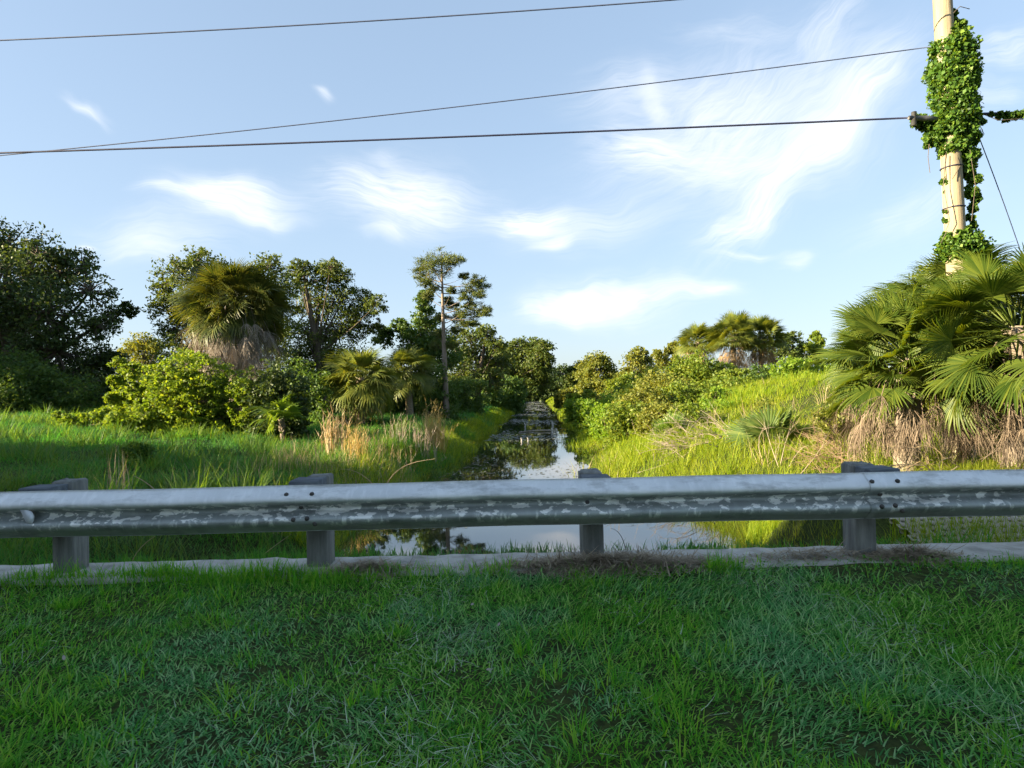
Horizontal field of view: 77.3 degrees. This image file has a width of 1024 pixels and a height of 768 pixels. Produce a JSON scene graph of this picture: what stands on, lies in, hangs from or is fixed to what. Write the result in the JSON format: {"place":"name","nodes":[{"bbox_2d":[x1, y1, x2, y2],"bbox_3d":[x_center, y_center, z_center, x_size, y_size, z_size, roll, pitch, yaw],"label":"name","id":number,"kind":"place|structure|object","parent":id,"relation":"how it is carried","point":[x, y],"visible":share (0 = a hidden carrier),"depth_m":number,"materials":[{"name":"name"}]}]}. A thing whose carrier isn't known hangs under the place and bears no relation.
{"place":"outdoors","nodes":[
{"label":"outdoors","id":0,"kind":"place"},
{"bbox_2d":[161,438,423,532],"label":"dry meadow grass","id":1,"kind":"structure","parent":0,"point":[310,466],"depth_m":14.02,"materials":[{"name":"plant"}]},
{"bbox_2d":[391,400,524,425],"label":"meadow grass","id":2,"kind":"structure","parent":0,"point":[471,414],"depth_m":44.05,"materials":[{"name":"plant"}]},
{"bbox_2d":[0,377,1023,767],"bbox_3d":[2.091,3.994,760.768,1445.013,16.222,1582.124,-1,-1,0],"label":"ground","id":3,"kind":"structure","parent":0,"point":[896,577],"depth_m":2.90,"materials":[{"name":"green plant"}]},
{"bbox_2d":[0,345,103,413],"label":"shrub","id":4,"kind":"object","parent":3,"relation":"on","point":[28,393],"visible":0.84,"depth_m":29.01,"materials":[{"name":"green plant"}]},
{"bbox_2d":[0,216,140,408],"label":"oak tree","id":5,"kind":"object","parent":3,"relation":"on","point":[25,315],"visible":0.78,"depth_m":32.77,"materials":[{"name":"green plant"}]},
{"bbox_2d":[50,410,134,431],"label":"weedy shrub","id":6,"kind":"object","parent":3,"relation":"on","point":[57,415],"visible":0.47,"depth_m":20.43,"materials":[{"name":"green plant"}]},
{"bbox_2d":[94,454,135,489],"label":"dry reed","id":7,"kind":"object","parent":3,"relation":"on","point":[123,480],"visible":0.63,"depth_m":9.96,"materials":[{"name":"plant"}]},
{"bbox_2d":[120,441,157,466],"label":"seedling bush","id":8,"kind":"object","parent":3,"relation":"on","point":[142,448],"visible":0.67,"depth_m":13.28,"materials":[{"name":"green plant"}]},
{"bbox_2d":[115,331,165,367],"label":"distant tree","id":9,"kind":"object","parent":3,"relation":"on","point":[142,350],"visible":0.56,"depth_m":83.83,"materials":[{"name":"green plant"}]},
{"bbox_2d":[89,347,263,436],"bbox_3d":[-10.905,0.473,21.099,5.851,3.293,3.015,-1,-1,0],"label":"pepper bush","id":10,"kind":"object","parent":3,"relation":"on","point":[134,399],"visible":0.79,"depth_m":20.44,"materials":[{"name":"green plant"}]},
{"bbox_2d":[141,245,308,388],"bbox_3d":[-14.987,-2.639,32.884,8.953,8.509,4.849,-1,-1,0],"label":"laurel tree","id":11,"kind":"object","parent":3,"relation":"on","point":[175,331],"visible":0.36,"depth_m":32.55,"materials":[{"name":"green plant"}]},
{"bbox_2d":[164,257,298,407],"bbox_3d":[-10.759,-1.726,24.982,4.958,6.459,4.805,-1,-1,0],"label":"cabbage palm","id":12,"kind":"object","parent":3,"relation":"on","point":[238,329],"visible":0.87,"depth_m":24.03,"materials":[{"name":"green plant"}]},
{"bbox_2d":[0,402,493,564],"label":"meadow grass","id":13,"kind":"structure","parent":3,"relation":"on","point":[397,418],"depth_m":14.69,"materials":[{"name":"green plant"}]},
{"bbox_2d":[234,358,313,441],"bbox_3d":[-7.836,0.636,20.959,2.477,2.934,2.921,-1,-1,-24],"label":"shrub","id":14,"kind":"object","parent":3,"relation":"on","point":[276,386],"visible":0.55,"depth_m":20.24,"materials":[{"name":"green plant"}]},
{"bbox_2d":[245,394,310,442],"bbox_3d":[-7.373,1.088,19.917,1.971,1.602,1.949,-1,-1,-39],"label":"young palm","id":15,"kind":"object","parent":3,"relation":"on","point":[286,408],"visible":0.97,"depth_m":19.77,"materials":[{"name":"green plant"}]},
{"bbox_2d":[274,433,316,472],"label":"dry reed","id":16,"kind":"object","parent":3,"relation":"on","point":[291,456],"visible":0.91,"depth_m":13.44,"materials":[{"name":"plant"}]},
{"bbox_2d":[281,356,338,423],"bbox_3d":[-9.592,0.485,29.625,3.295,3.645,3.186,-1,-1,0],"label":"shrub","id":17,"kind":"object","parent":3,"relation":"on","point":[319,390],"visible":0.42,"depth_m":29.11,"materials":[{"name":"green plant"}]},
{"bbox_2d":[265,256,389,410],"bbox_3d":[-10.582,-2.914,38.329,8.020,9.273,5.619,-2,-1,21],"label":"oak tree","id":18,"kind":"object","parent":3,"relation":"on","point":[318,347],"visible":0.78,"depth_m":37.66,"materials":[{"name":"green plant"}]},
{"bbox_2d":[315,402,349,454],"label":"dry reed","id":19,"kind":"object","parent":3,"relation":"on","point":[329,440],"visible":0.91,"depth_m":17.00,"materials":[{"name":"plant"}]},
{"bbox_2d":[326,387,395,417],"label":"shrub","id":20,"kind":"object","parent":3,"relation":"on","point":[338,410],"visible":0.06,"depth_m":32.99,"materials":[{"name":"green plant"}]},
{"bbox_2d":[342,422,380,463],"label":"dry reed","id":21,"kind":"object","parent":3,"relation":"on","point":[356,446],"visible":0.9,"depth_m":15.94,"materials":[{"name":"plant"}]},
{"bbox_2d":[320,346,403,423],"bbox_3d":[-7.006,0.065,29.966,4.032,3.741,3.948,-1,-1,-17],"label":"palm thicket","id":22,"kind":"object","parent":3,"relation":"on","point":[360,397],"visible":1,"depth_m":29.30,"materials":[{"name":"green plant"}]},
{"bbox_2d":[285,554,445,586],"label":"grass clippings","id":23,"kind":"object","parent":3,"relation":"on","point":[362,565],"depth_m":4.41,"materials":[{"name":"plant"}]},
{"bbox_2d":[359,424,417,476],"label":"dry reed","id":24,"kind":"object","parent":3,"relation":"on","point":[379,453],"visible":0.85,"depth_m":16.95,"materials":[{"name":"plant"}]},
{"bbox_2d":[264,405,515,549],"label":"canal edge grass","id":25,"kind":"structure","parent":3,"relation":"on","point":[474,426],"depth_m":21.39,"materials":[{"name":"plant"}]},
{"bbox_2d":[383,363,418,415],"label":"shrub","id":26,"kind":"object","parent":3,"relation":"on","point":[401,404],"visible":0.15,"depth_m":37.79,"materials":[{"name":"green plant"}]},
{"bbox_2d":[384,345,439,416],"bbox_3d":[-5.567,-0.100,34.123,3.776,4.173,3.827,-1,-1,0],"label":"palm thicket","id":27,"kind":"object","parent":3,"relation":"on","point":[413,359],"visible":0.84,"depth_m":33.55,"materials":[{"name":"green plant"}]},
{"bbox_2d":[380,412,446,462],"bbox_3d":[-3.127,1.631,20.028,2.158,1.905,1.548,-1,-1,-8],"label":"dry reed","id":28,"kind":"object","parent":3,"relation":"on","point":[414,439],"visible":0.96,"depth_m":20.01,"materials":[{"name":"plant"}]},
{"bbox_2d":[371,289,467,373],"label":"vine covered tree","id":29,"kind":"object","parent":3,"relation":"on","point":[422,323],"visible":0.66,"depth_m":41.38,"materials":[{"name":"green plant"}]},
{"bbox_2d":[405,400,457,453],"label":"dry reed","id":30,"kind":"object","parent":3,"relation":"on","point":[438,431],"visible":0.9,"depth_m":21.93,"materials":[{"name":"plant"}]},
{"bbox_2d":[398,359,466,420],"bbox_3d":[-4.604,0.591,36.106,4.032,4.051,4.097,-1,-1,0],"label":"shrub","id":31,"kind":"object","parent":3,"relation":"on","point":[437,397],"visible":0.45,"depth_m":35.64,"materials":[{"name":"green plant"}]},
{"bbox_2d":[407,246,493,420],"bbox_3d":[-3.416,-2.807,35.803,4.968,10.003,3.063,-1,-1,0],"label":"pine tree","id":32,"kind":"object","parent":3,"relation":"on","point":[460,315],"visible":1,"depth_m":35.77,"materials":[{"name":"green plant"}]},
{"bbox_2d":[448,376,493,415],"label":"shrub","id":33,"kind":"object","parent":3,"relation":"on","point":[471,388],"visible":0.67,"depth_m":45.69,"materials":[{"name":"green plant"}]},
{"bbox_2d":[438,323,519,408],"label":"hammock tree","id":34,"kind":"object","parent":3,"relation":"on","point":[485,360],"visible":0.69,"depth_m":51.19,"materials":[{"name":"green plant"}]},
{"bbox_2d":[474,371,508,408],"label":"undergrowth shrub","id":35,"kind":"object","parent":3,"relation":"on","point":[495,400],"visible":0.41,"depth_m":64.82,"materials":[{"name":"green plant"}]},
{"bbox_2d":[0,519,1011,564],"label":"headwall grass","id":36,"kind":"structure","parent":3,"relation":"on","point":[371,552],"depth_m":5.09,"materials":[{"name":"plant"}]},
{"bbox_2d":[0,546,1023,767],"bbox_3d":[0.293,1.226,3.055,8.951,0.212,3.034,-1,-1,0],"label":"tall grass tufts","id":37,"kind":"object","parent":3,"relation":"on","point":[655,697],"visible":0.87,"depth_m":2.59,"materials":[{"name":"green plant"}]},
{"bbox_2d":[0,541,1023,585],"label":"concrete headwall","id":38,"kind":"object","parent":3,"relation":"on","point":[982,549],"visible":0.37,"depth_m":4.62,"materials":[{"name":"grey concrete"}]},
{"bbox_2d":[0,461,1023,572],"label":"guardrail","id":39,"kind":"object","parent":38,"relation":"on","point":[69,516],"visible":1,"depth_m":4.28,"materials":[{"name":"metal"}]},
{"bbox_2d":[0,543,1023,597],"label":"fringe grass","id":40,"kind":"structure","parent":3,"relation":"on","point":[294,571],"depth_m":4.32,"materials":[{"name":"green plant"}]},
{"bbox_2d":[0,550,1023,767],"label":"dry thatch","id":41,"kind":"object","parent":3,"relation":"on","point":[437,751],"visible":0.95,"depth_m":2.72,"materials":[{"name":"plant"}]},
{"bbox_2d":[0,555,1023,767],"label":"broadleaf weeds","id":42,"kind":"object","parent":3,"relation":"on","point":[729,573],"visible":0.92,"depth_m":4.01,"materials":[{"name":"green plant"}]},
{"bbox_2d":[498,374,530,413],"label":"undergrowth shrub","id":43,"kind":"object","parent":3,"relation":"on","point":[514,401],"visible":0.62,"depth_m":67.90,"materials":[{"name":"green plant"}]},
{"bbox_2d":[492,336,557,399],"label":"oak tree","id":44,"kind":"object","parent":3,"relation":"on","point":[535,370],"visible":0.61,"depth_m":124.32,"materials":[{"name":"green plant"}]},
{"bbox_2d":[552,387,577,408],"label":"shrub","id":45,"kind":"object","parent":3,"relation":"on","point":[559,398],"visible":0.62,"depth_m":69.67,"materials":[{"name":"green plant"}]},
{"bbox_2d":[563,396,579,422],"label":"weed bush","id":46,"kind":"object","parent":3,"relation":"on","point":[568,406],"visible":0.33,"depth_m":42.41,"materials":[{"name":"green plant"}]},
{"bbox_2d":[559,360,592,389],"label":"tree","id":47,"kind":"object","parent":3,"relation":"on","point":[568,379],"visible":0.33,"depth_m":124.14,"materials":[{"name":"green plant"}]},
{"bbox_2d":[564,388,598,414],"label":"shrub","id":48,"kind":"object","parent":3,"relation":"on","point":[585,394],"visible":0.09,"depth_m":45.55,"materials":[{"name":"green plant"}]},
{"bbox_2d":[572,397,595,429],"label":"weed bush","id":49,"kind":"object","parent":3,"relation":"on","point":[580,414],"visible":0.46,"depth_m":35.70,"materials":[{"name":"green plant"}]},
{"bbox_2d":[575,377,610,396],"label":"shrub","id":50,"kind":"object","parent":3,"relation":"on","point":[595,385],"visible":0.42,"depth_m":61.60,"materials":[{"name":"green plant"}]},
{"bbox_2d":[572,350,618,384],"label":"tree","id":51,"kind":"object","parent":3,"relation":"on","point":[590,367],"visible":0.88,"depth_m":87.51,"materials":[{"name":"green plant"}]},
{"bbox_2d":[586,402,613,435],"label":"weed bush","id":52,"kind":"object","parent":3,"relation":"on","point":[590,417],"visible":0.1,"depth_m":27.46,"materials":[{"name":"green plant"}]},
{"bbox_2d":[583,389,619,428],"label":"weed bush","id":53,"kind":"object","parent":3,"relation":"on","point":[608,399],"visible":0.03,"depth_m":28.36,"materials":[{"name":"green plant"}]},
{"bbox_2d":[591,403,614,442],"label":"weed bush","id":54,"kind":"object","parent":3,"relation":"on","point":[597,420],"visible":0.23,"depth_m":26.33,"materials":[{"name":"green plant"}]},
{"bbox_2d":[449,542,784,581],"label":"grass clippings","id":55,"kind":"object","parent":3,"relation":"on","point":[643,559],"depth_m":4.38,"materials":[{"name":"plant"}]},
{"bbox_2d":[605,371,637,392],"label":"shrub","id":56,"kind":"object","parent":3,"relation":"on","point":[621,378],"visible":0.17,"depth_m":51.29,"materials":[{"name":"green plant"}]},
{"bbox_2d":[602,399,647,448],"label":"weed bush","id":57,"kind":"object","parent":3,"relation":"on","point":[622,411],"visible":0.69,"depth_m":23.44,"materials":[{"name":"green plant"}]},
{"bbox_2d":[612,345,655,379],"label":"tree","id":58,"kind":"object","parent":3,"relation":"on","point":[643,358],"visible":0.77,"depth_m":67.23,"materials":[{"name":"green plant"}]},
{"bbox_2d":[608,383,671,429],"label":"shrub","id":59,"kind":"object","parent":3,"relation":"on","point":[649,397],"visible":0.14,"depth_m":25.09,"materials":[{"name":"green plant"}]},
{"bbox_2d":[630,395,681,437],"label":"weed bush","id":60,"kind":"object","parent":3,"relation":"on","point":[651,414],"visible":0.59,"depth_m":21.65,"materials":[{"name":"green plant"}]},
{"bbox_2d":[631,365,695,399],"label":"bank shrub","id":61,"kind":"object","parent":3,"relation":"on","point":[657,381],"visible":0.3,"depth_m":32.21,"materials":[{"name":"green plant"}]},
{"bbox_2d":[650,339,679,370],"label":"tree","id":62,"kind":"object","parent":3,"relation":"on","point":[661,358],"visible":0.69,"depth_m":61.76,"materials":[{"name":"green plant"}]},
{"bbox_2d":[648,412,695,440],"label":"shrub","id":63,"kind":"object","parent":3,"relation":"on","point":[666,421],"visible":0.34,"depth_m":18.86,"materials":[{"name":"plant"}]},
{"bbox_2d":[633,391,731,472],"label":"dead branches","id":64,"kind":"object","parent":3,"relation":"on","point":[680,446],"visible":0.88,"depth_m":16.03,"materials":[{"name":"plant"}]},
{"bbox_2d":[661,399,714,428],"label":"weed bush","id":65,"kind":"object","parent":3,"relation":"on","point":[688,411],"visible":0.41,"depth_m":20.09,"materials":[{"name":"green plant"}]},
{"bbox_2d":[657,379,721,407],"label":"shrub","id":66,"kind":"object","parent":3,"relation":"on","point":[675,389],"visible":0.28,"depth_m":25.78,"materials":[{"name":"green plant"}]},
{"bbox_2d":[674,321,719,375],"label":"cabbage palm","id":67,"kind":"object","parent":3,"relation":"on","point":[693,333],"visible":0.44,"depth_m":44.58,"materials":[{"name":"green plant"}]},
{"bbox_2d":[661,349,736,389],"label":"shrub","id":68,"kind":"object","parent":3,"relation":"on","point":[697,367],"visible":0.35,"depth_m":35.36,"materials":[{"name":"green plant"}]},
{"bbox_2d":[697,393,743,415],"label":"weed bush","id":69,"kind":"object","parent":3,"relation":"on","point":[705,402],"visible":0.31,"depth_m":22.76,"materials":[{"name":"green plant"}]},
{"bbox_2d":[709,385,736,397],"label":"shrub","id":70,"kind":"object","parent":3,"relation":"on","point":[720,390],"visible":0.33,"depth_m":25.64,"materials":[{"name":"green plant"}]},
{"bbox_2d":[697,372,751,389],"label":"bank shrub","id":71,"kind":"object","parent":3,"relation":"on","point":[730,384],"visible":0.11,"depth_m":29.81,"materials":[{"name":"green plant"}]},
{"bbox_2d":[562,417,897,543],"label":"waterside grass","id":72,"kind":"structure","parent":3,"relation":"on","point":[630,451],"depth_m":17.43,"materials":[{"name":"plant"}]},
{"bbox_2d":[702,367,758,390],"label":"shrub","id":73,"kind":"object","parent":3,"relation":"on","point":[743,373],"visible":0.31,"depth_m":32.71,"materials":[{"name":"green plant"}]},
{"bbox_2d":[705,309,762,369],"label":"cabbage palm","id":74,"kind":"object","parent":3,"relation":"on","point":[724,330],"visible":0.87,"depth_m":42.44,"materials":[{"name":"green plant"}]},
{"bbox_2d":[566,378,937,472],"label":"tall grass","id":75,"kind":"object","parent":3,"relation":"on","point":[715,414],"visible":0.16,"depth_m":18.74,"materials":[{"name":"plant"}]},
{"bbox_2d":[736,314,789,371],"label":"cabbage palm","id":76,"kind":"object","parent":3,"relation":"on","point":[765,327],"visible":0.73,"depth_m":43.33,"materials":[{"name":"green plant"}]},
{"bbox_2d":[749,362,779,378],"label":"shrub","id":77,"kind":"object","parent":3,"relation":"on","point":[763,373],"visible":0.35,"depth_m":38.25,"materials":[{"name":"green plant"}]},
{"bbox_2d":[723,402,821,450],"bbox_3d":[5.762,1.320,14.022,1.799,1.908,2.111,-1,-1,-14],"label":"young palm","id":78,"kind":"object","parent":3,"relation":"on","point":[781,424],"visible":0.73,"depth_m":13.86,"materials":[{"name":"plant"}]},
{"bbox_2d":[764,330,811,369],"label":"tree","id":79,"kind":"object","parent":3,"relation":"on","point":[795,351],"visible":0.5,"depth_m":55.36,"materials":[{"name":"green plant"}]},
{"bbox_2d":[558,365,1023,547],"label":"bank grass","id":80,"kind":"structure","parent":3,"relation":"on","point":[767,381],"depth_m":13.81,"materials":[{"name":"green plant"}]},
{"bbox_2d":[749,419,832,473],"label":"dead branches","id":81,"kind":"object","parent":3,"relation":"on","point":[784,445],"visible":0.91,"depth_m":12.30,"materials":[{"name":"wood"}]},
{"bbox_2d":[763,355,833,379],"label":"shrub","id":82,"kind":"object","parent":3,"relation":"on","point":[788,366],"visible":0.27,"depth_m":33.45,"materials":[{"name":"green plant"}]},
{"bbox_2d":[687,536,932,569],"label":"grass clippings","id":83,"kind":"object","parent":3,"relation":"on","point":[841,549],"depth_m":4.48,"materials":[{"name":"plant"}]},
{"bbox_2d":[802,330,827,366],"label":"tree","id":84,"kind":"object","parent":3,"relation":"on","point":[817,343],"visible":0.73,"depth_m":47.96,"materials":[{"name":"green plant"}]},
{"bbox_2d":[772,407,879,473],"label":"dead branches","id":85,"kind":"object","parent":3,"relation":"on","point":[829,450],"visible":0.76,"depth_m":11.53,"materials":[{"name":"plant"}]},
{"bbox_2d":[806,397,859,449],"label":"shrub","id":86,"kind":"object","parent":3,"relation":"on","point":[838,422],"visible":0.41,"depth_m":13.17,"materials":[{"name":"green plant"}]},
{"bbox_2d":[863,435,959,470],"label":"dead branches","id":87,"kind":"object","parent":3,"relation":"on","point":[923,463],"visible":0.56,"depth_m":8.28,"materials":[{"name":"wood"}]},
{"bbox_2d":[804,280,1022,470],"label":"cabbage palm","id":88,"kind":"object","parent":3,"relation":"on","point":[866,323],"visible":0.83,"depth_m":9.64,"materials":[{"name":"green plant"}]},
{"bbox_2d":[838,537,1008,568],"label":"grass clippings","id":89,"kind":"object","parent":3,"relation":"on","point":[901,551],"depth_m":4.41,"materials":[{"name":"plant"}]},
{"bbox_2d":[841,237,1021,456],"bbox_3d":[7.659,-0.549,11.206,3.239,3.634,3.038,-1,-1,14],"label":"cabbage palm","id":90,"kind":"object","parent":3,"relation":"on","point":[936,269],"visible":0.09,"depth_m":11.05,"materials":[{"name":"green plant"}]},
{"bbox_2d":[908,0,975,464],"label":"utility pole","id":91,"kind":"object","parent":3,"relation":"on","point":[943,20],"visible":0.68,"depth_m":10.48,"materials":[{"name":"brown wood"}]},
{"bbox_2d":[0,0,675,40],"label":"power line","id":92,"kind":"object","parent":91,"relation":"attached to","point":[339,22],"visible":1,"depth_m":10.59,"materials":[{"name":"rubber"}]},
{"bbox_2d":[0,117,907,153],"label":"power line","id":93,"kind":"object","parent":91,"relation":"attached to","point":[458,136],"visible":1,"depth_m":10.88,"materials":[{"name":"rubber"}]},
{"bbox_2d":[0,46,930,155],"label":"power line","id":94,"kind":"object","parent":91,"relation":"attached to","point":[484,103],"visible":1,"depth_m":10.88,"materials":[{"name":"rubber"}]},
{"bbox_2d":[909,6,987,232],"bbox_3d":[7.238,-4.327,10.568,1.131,3.808,0.795,-1,-1,-28],"label":"climbing vine","id":95,"kind":"object","parent":91,"relation":"attached to","point":[965,120],"visible":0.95,"depth_m":10.45,"materials":[{"name":"green plant"}]},
{"bbox_2d":[983,109,1023,123],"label":"climbing vine","id":96,"kind":"object","parent":95,"relation":"attached to","point":[1006,116],"visible":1,"depth_m":10.57,"materials":[{"name":"green plant"}]},
{"bbox_2d":[932,225,996,265],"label":"climbing vine","id":97,"kind":"object","parent":91,"relation":"attached to","point":[969,244],"visible":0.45,"depth_m":10.42,"materials":[{"name":"green plant"}]},
{"bbox_2d":[875,264,1022,438],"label":"background shrub","id":98,"kind":"object","parent":3,"relation":"on","point":[926,402],"visible":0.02,"depth_m":14.02,"materials":[{"name":"green plant"}]},
{"bbox_2d":[876,516,1023,543],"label":"slope grass","id":99,"kind":"structure","parent":3,"relation":"on","point":[977,525],"depth_m":6.25,"materials":[{"name":"plant"}]},
{"bbox_2d":[884,243,1023,469],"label":"cabbage palm","id":100,"kind":"object","parent":3,"relation":"on","point":[977,284],"visible":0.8,"depth_m":8.70,"materials":[{"name":"green plant"}]},
{"bbox_2d":[889,516,1023,542],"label":"block mat","id":101,"kind":"object","parent":3,"relation":"on","point":[902,523],"visible":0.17,"depth_m":6.39,"materials":[{"name":"concrete"}]},
{"bbox_2d":[0,0,1023,380],"label":"sky","id":102,"kind":"structure","parent":0,"point":[617,242],"materials":[{"name":"blue"}]},
{"bbox_2d":[335,401,759,556],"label":"water","id":103,"kind":"structure","parent":0,"point":[558,457],"depth_m":10.94,"materials":[{"name":"black liquid"}]},
{"bbox_2d":[489,401,560,440],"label":"scum","id":104,"kind":"object","parent":103,"relation":"on","point":[538,402],"visible":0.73,"depth_m":46.98,"materials":[{"name":"plant"}]},
{"bbox_2d":[395,412,714,529],"bbox_3d":[1.783,2.797,41.883,5.875,0.004,62.080,-1,-1,2],"label":"floating scum","id":105,"kind":"object","parent":103,"relation":"on","point":[477,460],"visible":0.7,"depth_m":20.84,"materials":[{"name":"plant"}]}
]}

